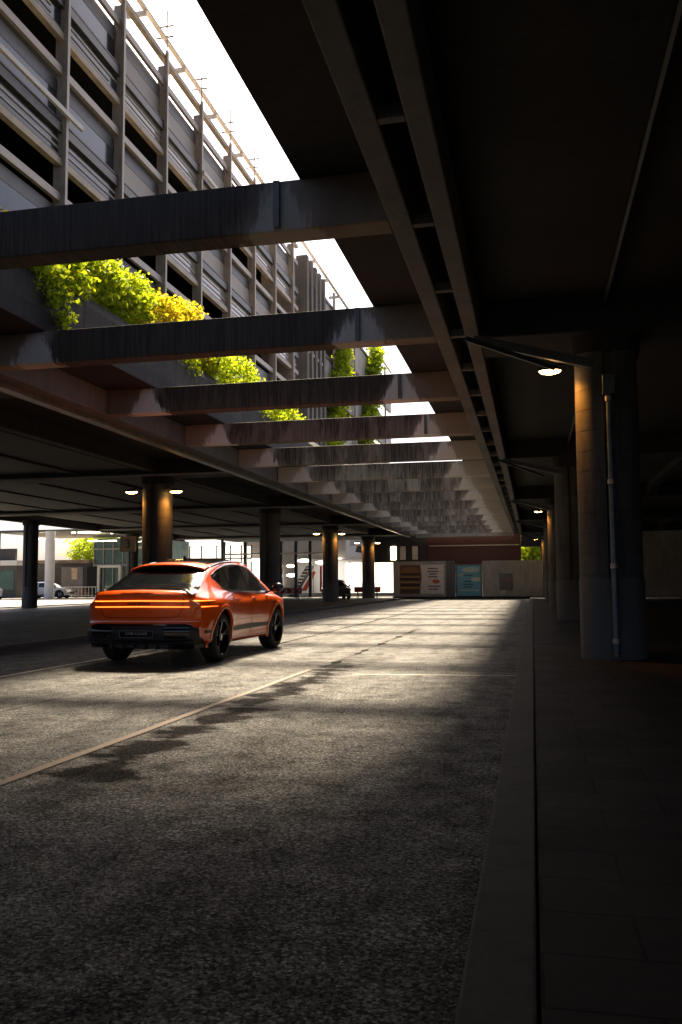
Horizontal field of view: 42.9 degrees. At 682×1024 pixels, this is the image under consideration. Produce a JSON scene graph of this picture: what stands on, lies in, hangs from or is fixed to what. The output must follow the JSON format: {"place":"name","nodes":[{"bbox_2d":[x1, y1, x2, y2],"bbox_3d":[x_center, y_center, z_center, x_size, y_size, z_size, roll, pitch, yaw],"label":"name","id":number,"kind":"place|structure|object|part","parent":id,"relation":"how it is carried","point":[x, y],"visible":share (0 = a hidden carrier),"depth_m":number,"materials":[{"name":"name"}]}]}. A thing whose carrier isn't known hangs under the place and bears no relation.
{"place":"outdoors","nodes":[
{"label":"outdoors","id":0,"kind":"place"},
{"bbox_2d":[0,597,94,607],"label":"pavement","id":1,"kind":"structure","parent":0,"point":[14,602],"depth_m":65.27,"materials":[{"name":"grey concrete"}]},
{"bbox_2d":[0,549,22,597],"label":"kiosk","id":2,"kind":"object","parent":1,"relation":"on","point":[11,565],"visible":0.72,"depth_m":86.93,"materials":[{"name":"grey concrete"}]},
{"bbox_2d":[0,570,13,589],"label":"window","id":3,"kind":"structure","parent":2,"relation":"in","point":[6,577],"depth_m":86.88,"materials":[{"name":"green glass"}]},
{"bbox_2d":[44,531,54,598],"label":"round pillar","id":4,"kind":"structure","parent":1,"relation":"on","point":[49,564],"depth_m":76.93,"materials":[{"name":"white concrete"}]},
{"bbox_2d":[38,582,73,597],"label":"white car","id":5,"kind":"object","parent":1,"relation":"on","point":[60,591],"visible":0.52,"depth_m":82.12,"materials":[{"name":"paint"}]},
{"bbox_2d":[38,560,92,596],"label":"shop","id":6,"kind":"structure","parent":1,"relation":"on","point":[69,574],"depth_m":91.82,"materials":[{"name":"tile"}]},
{"bbox_2d":[64,587,95,596],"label":"railing","id":7,"kind":"object","parent":1,"relation":"on","point":[81,595],"visible":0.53,"depth_m":87.16,"materials":[{"name":"grey metal"}]},
{"bbox_2d":[62,537,118,559],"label":"leafy tree","id":8,"kind":"object","parent":1,"relation":"on","point":[77,551],"visible":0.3,"depth_m":107.54,"materials":[{"name":"green plant"}]},
{"bbox_2d":[0,529,223,558],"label":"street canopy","id":9,"kind":"object","parent":1,"relation":"on","point":[67,533],"visible":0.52,"depth_m":82.80,"materials":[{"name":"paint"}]},
{"bbox_2d":[189,545,251,570],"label":"glazed front","id":10,"kind":"object","parent":1,"relation":"on","point":[204,552],"visible":0.37,"depth_m":90.87,"materials":[{"name":"white"}]},
{"bbox_2d":[74,587,90,597],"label":"bicycle","id":11,"kind":"object","parent":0,"point":[82,592],"visible":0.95,"depth_m":86.38,"materials":[{"name":"metal"}]},
{"bbox_2d":[86,538,188,596],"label":"glass building","id":12,"kind":"structure","parent":0,"point":[107,570],"depth_m":91.36,"materials":[{"name":"glass"}]},
{"bbox_2d":[0,596,308,612],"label":"side road","id":13,"kind":"structure","parent":0,"point":[20,609],"depth_m":48.79,"materials":[{"name":"grey asphalt"}]},
{"bbox_2d":[21,520,39,607],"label":"concrete column","id":14,"kind":"structure","parent":13,"relation":"on","point":[29,597],"depth_m":49.85,"materials":[{"name":"grey concrete"}]},
{"bbox_2d":[126,533,138,574],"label":"concrete column","id":15,"kind":"structure","parent":13,"relation":"on","point":[131,560],"depth_m":62.85,"materials":[{"name":"grey concrete"}]},
{"bbox_2d":[224,540,345,596],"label":"shop front","id":16,"kind":"object","parent":13,"relation":"on","point":[293,554],"visible":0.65,"depth_m":89.82,"materials":[{"name":"glass"}]},
{"bbox_2d":[252,561,259,579],"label":"bright window","id":17,"kind":"structure","parent":16,"relation":"in","point":[255,565],"depth_m":91.25,"materials":[{"name":"beige glass"}]},
{"bbox_2d":[0,598,395,644],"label":"median pavement","id":18,"kind":"structure","parent":0,"point":[17,627],"depth_m":28.26,"materials":[{"name":"concrete"}]},
{"bbox_2d":[141,476,174,564],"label":"concrete column","id":19,"kind":"structure","parent":18,"relation":"on","point":[157,529],"depth_m":29.95,"materials":[{"name":"concrete"}]},
{"bbox_2d":[125,488,142,493],"bbox_3d":[-7.209,-0.739,30.261,0.660,0.213,0.304,-1,-5,12],"label":"bracket lamp","id":20,"kind":"object","parent":19,"relation":"attached to","point":[132,491],"visible":1,"depth_m":30.18,"materials":[{"name":"beige"}]},
{"bbox_2d":[165,487,182,492],"bbox_3d":[-5.768,-0.745,29.943,0.660,0.213,0.304,-1,-5,12],"label":"bracket lamp","id":21,"kind":"object","parent":19,"relation":"attached to","point":[173,490],"visible":1,"depth_m":29.82,"materials":[{"name":"beige"}]},
{"bbox_2d":[0,598,404,651],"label":"median kerb","id":22,"kind":"structure","parent":18,"relation":"on","point":[34,644],"depth_m":19.10,"materials":[{"name":"concrete"}]},
{"bbox_2d":[258,508,280,596],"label":"concrete column","id":23,"kind":"structure","parent":18,"relation":"on","point":[269,547],"depth_m":42.87,"materials":[{"name":"grey concrete"}]},
{"bbox_2d":[280,588,301,599],"bbox_3d":[-3.861,6.085,64.050,2.000,1.008,0.647,-1,-5,12],"label":"road barrier","id":24,"kind":"object","parent":18,"relation":"on","point":[297,591],"visible":0.6,"depth_m":64.00,"materials":[{"name":"metal"}]},
{"bbox_2d":[322,525,338,601],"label":"concrete column","id":25,"kind":"structure","parent":18,"relation":"on","point":[330,585],"depth_m":55.77,"materials":[{"name":"grey concrete"}]},
{"bbox_2d":[361,536,374,597],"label":"concrete column","id":26,"kind":"structure","parent":18,"relation":"on","point":[368,576],"depth_m":68.72,"materials":[{"name":"grey concrete"}]},
{"bbox_2d":[0,0,461,560],"label":"sky","id":27,"kind":"structure","parent":0,"point":[194,39],"materials":[{"name":"white"}]},
{"bbox_2d":[0,599,529,1023],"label":"road","id":28,"kind":"structure","parent":0,"point":[308,847],"depth_m":4.70,"materials":[{"name":"grey asphalt"}]},
{"bbox_2d":[0,669,312,784],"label":"road marking","id":29,"kind":"object","parent":28,"relation":"on","point":[31,771],"visible":1,"depth_m":7.22,"materials":[{"name":"white paint"}]},
{"bbox_2d":[0,617,335,676],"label":"road marking","id":30,"kind":"object","parent":28,"relation":"on","point":[104,658],"visible":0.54,"depth_m":14.12,"materials":[{"name":"paint"}]},
{"bbox_2d":[87,556,283,661],"bbox_3d":[-2.620,1.724,16.042,2.545,1.778,5.127,-1,-5,13],"label":"orange car","id":31,"kind":"object","parent":28,"relation":"on","point":[211,608],"visible":1,"depth_m":14.06,"materials":[{"name":"paint"}]},
{"bbox_3d":[-3.032,1.126,14.302,1.692,0.438,0.869,-1,-5,13],"label":"rear window","id":32,"kind":"part","parent":31,"relation":"part of","materials":[{"name":"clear glass"}]},
{"bbox_3d":[-2.068,1.155,14.931,0.173,0.336,0.485,-1,-5,13],"label":"side window","id":33,"kind":"part","parent":31,"relation":"part of","materials":[{"name":"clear glass"}]},
{"bbox_3d":[-1.916,1.191,15.619,0.196,0.422,0.845,-1,-5,13],"label":"side window","id":34,"kind":"part","parent":31,"relation":"part of","materials":[{"name":"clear glass"}]},
{"bbox_3d":[-1.842,1.231,15.943,0.233,0.528,2.730,-1,-5,13],"label":"window frame","id":35,"kind":"part","parent":31,"relation":"part of","materials":[{"name":"black glass"}]},
{"bbox_3d":[-1.678,1.293,16.637,0.189,0.443,1.092,-1,-5,13],"label":"side window","id":36,"kind":"part","parent":31,"relation":"part of","materials":[{"name":"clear glass"}]},
{"bbox_2d":[282,605,437,642],"bbox_3d":[2.031,4.030,33.639,0.116,0.001,33.000,-1,-5,12],"label":"tar seam","id":37,"kind":"object","parent":28,"relation":"on","point":[341,628],"visible":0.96,"depth_m":23.80,"materials":[{"name":"black asphalt"}]},
{"bbox_2d":[319,629,416,668],"bbox_3d":[0.878,2.779,18.380,0.180,0.001,11.400,-1,-5,12],"label":"tar seam","id":38,"kind":"object","parent":28,"relation":"on","point":[338,661],"visible":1,"depth_m":16.45,"materials":[{"name":"black asphalt"}]},
{"bbox_2d":[378,674,515,675],"bbox_3d":[1.270,2.252,12.013,2.248,0.001,0.040,-1,-5,9],"label":"road marking","id":39,"kind":"object","parent":28,"relation":"on","point":[410,674],"visible":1,"depth_m":12.08,"materials":[{"name":"paint"}]},
{"bbox_2d":[346,540,455,581],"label":"white building","id":40,"kind":"structure","parent":0,"point":[353,550],"depth_m":114.26,"materials":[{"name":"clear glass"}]},
{"bbox_2d":[350,540,360,545],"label":"window","id":41,"kind":"structure","parent":40,"relation":"in","point":[352,543],"depth_m":114.29,"materials":[{"name":"glass"}]},
{"bbox_2d":[293,584,541,1023],"bbox_3d":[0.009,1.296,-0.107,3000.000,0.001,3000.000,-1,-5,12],"label":"ground","id":42,"kind":"structure","parent":0,"point":[539,966],"depth_m":3.91,"materials":[{"name":"grey concrete"}]},
{"bbox_2d":[321,579,350,598],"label":"dark car","id":43,"kind":"object","parent":42,"relation":"on","point":[344,590],"visible":0.5,"depth_m":65.06,"materials":[{"name":"paint"}]},
{"bbox_2d":[298,559,392,595],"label":"white hoarding","id":44,"kind":"object","parent":42,"relation":"on","point":[350,572],"visible":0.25,"depth_m":87.65,"materials":[{"name":"white"}]},
{"bbox_2d":[354,587,380,597],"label":"road barrier","id":45,"kind":"object","parent":42,"relation":"on","point":[359,589],"visible":0.66,"depth_m":70.92,"materials":[{"name":"metal"}]},
{"bbox_2d":[374,533,542,598],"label":"end wall","id":46,"kind":"structure","parent":42,"relation":"on","point":[526,574],"depth_m":68.99,"materials":[{"name":"concrete"}]},
{"bbox_2d":[391,546,395,559],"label":"upper window","id":47,"kind":"structure","parent":46,"relation":"in","point":[393,549],"depth_m":71.66,"materials":[{"name":"beige glass"}]},
{"bbox_2d":[400,546,405,559],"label":"upper window","id":48,"kind":"structure","parent":46,"relation":"in","point":[402,548],"depth_m":71.49,"materials":[{"name":"grey glass"}]},
{"bbox_2d":[412,546,417,559],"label":"upper window","id":49,"kind":"structure","parent":46,"relation":"in","point":[414,548],"depth_m":71.28,"materials":[{"name":"grey glass"}]},
{"bbox_2d":[399,564,444,594],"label":"burger poster","id":50,"kind":"object","parent":46,"relation":"attached to","point":[421,579],"visible":1,"depth_m":69.58,"materials":[{"name":"paper"}]},
{"bbox_2d":[456,564,481,595],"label":"blue poster","id":51,"kind":"object","parent":46,"relation":"attached to","point":[468,580],"visible":1,"depth_m":68.92,"materials":[{"name":"paper"}]},
{"bbox_2d":[427,532,520,563],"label":"red fascia","id":52,"kind":"structure","parent":46,"relation":"attached to","point":[468,554],"depth_m":70.30,"materials":[{"name":"red paint"}]},
{"bbox_2d":[429,544,518,546],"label":"fascia pipe","id":53,"kind":"object","parent":52,"relation":"attached to","point":[473,545],"visible":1,"depth_m":70.18,"materials":[{"name":"metal"}]},
{"bbox_2d":[499,573,511,593],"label":"meter cabinet","id":54,"kind":"object","parent":46,"relation":"attached to","point":[505,581],"visible":1,"depth_m":68.03,"materials":[{"name":"grey metal"}]},
{"bbox_2d":[454,597,537,1023],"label":"kerb","id":55,"kind":"structure","parent":42,"relation":"on","point":[499,984],"depth_m":3.20,"materials":[{"name":"concrete"}]},
{"bbox_2d":[521,547,540,559],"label":"leafy tree","id":56,"kind":"object","parent":42,"relation":"on","point":[530,553],"visible":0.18,"depth_m":73.22,"materials":[{"name":"green plant"}]},
{"bbox_2d":[642,530,681,596],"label":"side end wall","id":57,"kind":"structure","parent":42,"relation":"on","point":[662,557],"depth_m":65.80,"materials":[{"name":"concrete"}]},
{"bbox_2d":[533,597,681,1023],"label":"pavement","id":58,"kind":"structure","parent":0,"point":[609,767],"depth_m":4.14,"materials":[{"name":"grey concrete"}]},
{"bbox_2d":[541,532,544,597],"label":"concrete column","id":59,"kind":"structure","parent":58,"relation":"on","point":[543,569],"depth_m":65.40,"materials":[{"name":"grey concrete"}]},
{"bbox_2d":[542,520,548,601],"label":"concrete column","id":60,"kind":"structure","parent":58,"relation":"on","point":[546,563],"depth_m":52.28,"materials":[{"name":"grey concrete"}]},
{"bbox_2d":[546,499,556,607],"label":"concrete column","id":61,"kind":"structure","parent":58,"relation":"on","point":[550,503],"depth_m":39.21,"materials":[{"name":"grey concrete"}]},
{"bbox_2d":[552,457,579,620],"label":"concrete column","id":62,"kind":"structure","parent":58,"relation":"on","point":[567,542],"depth_m":26.11,"materials":[{"name":"grey concrete"}]},
{"bbox_2d":[570,331,647,659],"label":"concrete column","id":63,"kind":"structure","parent":58,"relation":"on","point":[617,353],"depth_m":13.05,"materials":[{"name":"grey concrete"}]},
{"bbox_2d":[0,0,681,541],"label":"elevated deck","id":64,"kind":"structure","parent":63,"relation":"on","point":[506,170],"depth_m":11.52,"materials":[{"name":"concrete"}]},
{"bbox_2d":[120,536,140,551],"bbox_3d":[-7.167,1.090,29.554,0.740,0.520,0.042,-1,-5,11],"label":"bay sign","id":65,"kind":"object","parent":64,"relation":"hanging from","point":[127,543],"visible":1,"depth_m":29.55,"materials":[{"name":"metal"}]},
{"bbox_2d":[0,267,348,465],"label":"planter parapet","id":66,"kind":"structure","parent":64,"relation":"on","point":[19,282],"depth_m":16.65,"materials":[{"name":"grey concrete"}]},
{"bbox_2d":[28,260,163,329],"bbox_3d":[-5.034,-4.224,17.067,1.586,2.616,5.814,-1,-5,8],"label":"hanging shrub","id":67,"kind":"object","parent":66,"relation":"in","point":[116,290],"visible":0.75,"depth_m":17.00,"materials":[{"name":"green plant"}]},
{"bbox_2d":[137,287,219,374],"bbox_3d":[-4.118,-4.551,21.571,1.472,1.900,4.592,-1,-5,12],"label":"hanging shrub","id":68,"kind":"object","parent":66,"relation":"in","point":[173,310],"visible":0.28,"depth_m":20.52,"materials":[{"name":"yellow plant"}]},
{"bbox_2d":[177,356,265,383],"bbox_3d":[-3.481,-3.871,23.550,1.491,2.310,7.436,-1,-5,12],"label":"hanging shrub","id":69,"kind":"object","parent":66,"relation":"on","point":[233,367],"visible":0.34,"depth_m":23.56,"materials":[{"name":"green plant"}]},
{"bbox_2d":[259,380,305,420],"bbox_3d":[-2.176,-3.271,29.341,1.350,1.818,6.064,-1,-5,12],"label":"hanging shrub","id":70,"kind":"object","parent":66,"relation":"in","point":[283,415],"visible":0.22,"depth_m":29.77,"materials":[{"name":"green plant"}]},
{"bbox_2d":[0,0,391,541],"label":"parking building","id":71,"kind":"structure","parent":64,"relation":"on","point":[89,112],"depth_m":29.80,"materials":[{"name":"concrete"}]},
{"bbox_2d":[326,349,354,445],"bbox_3d":[-0.168,-7.410,54.893,1.842,10.542,6.498,-1,-5,12],"label":"climbing ivy","id":72,"kind":"object","parent":71,"relation":"attached to","point":[343,368],"visible":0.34,"depth_m":55.05,"materials":[{"name":"green plant"}]},
{"bbox_2d":[359,347,387,463],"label":"climbing ivy","id":73,"kind":"object","parent":71,"relation":"attached to","point":[376,359],"visible":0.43,"depth_m":67.01,"materials":[{"name":"green plant"}]},
{"bbox_2d":[465,336,592,370],"bbox_3d":[2.823,-2.402,13.055,1.895,0.663,0.343,-1,-5,9],"label":"raking strut","id":74,"kind":"object","parent":64,"relation":"attached to","point":[520,351],"visible":1,"depth_m":13.05,"materials":[{"name":"paint"}]},
{"bbox_2d":[499,458,562,476],"bbox_3d":[5.702,-1.345,26.099,1.895,0.663,0.343,-1,-5,9],"label":"raking strut","id":75,"kind":"object","parent":64,"relation":"attached to","point":[514,463],"visible":1,"depth_m":26.10,"materials":[{"name":"paint"}]},
{"bbox_2d":[510,499,552,511],"bbox_3d":[8.582,-0.288,39.143,1.895,0.663,0.343,-1,-5,9],"label":"raking strut","id":76,"kind":"object","parent":64,"relation":"attached to","point":[518,502],"visible":0.99,"depth_m":39.15,"materials":[{"name":"paint"}]},
{"bbox_2d":[519,532,543,539],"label":"raking strut","id":77,"kind":"object","parent":64,"relation":"attached to","point":[524,534],"visible":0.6,"depth_m":65.25,"materials":[{"name":"paint"}]},
{"bbox_2d":[516,520,547,529],"bbox_3d":[11.461,0.769,52.188,1.895,0.663,0.343,-1,-5,9],"label":"raking strut","id":78,"kind":"object","parent":64,"relation":"attached to","point":[525,522],"visible":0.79,"depth_m":52.19,"materials":[{"name":"paint"}]},
{"bbox_2d":[538,363,571,374],"bbox_3d":[3.337,-2.237,13.570,0.528,0.170,0.243,-1,-5,12],"label":"bracket lamp","id":79,"kind":"object","parent":63,"relation":"attached to","point":[546,371],"visible":0.71,"depth_m":13.52,"materials":[{"name":"beige"}]},
{"bbox_2d":[602,373,621,660],"bbox_3d":[4.021,0.064,12.850,0.180,4.268,0.184,-1,-5,12],"label":"drain pipe","id":80,"kind":"object","parent":63,"relation":"attached to","point":[608,385],"visible":1,"depth_m":12.85,"materials":[{"name":"metal"}]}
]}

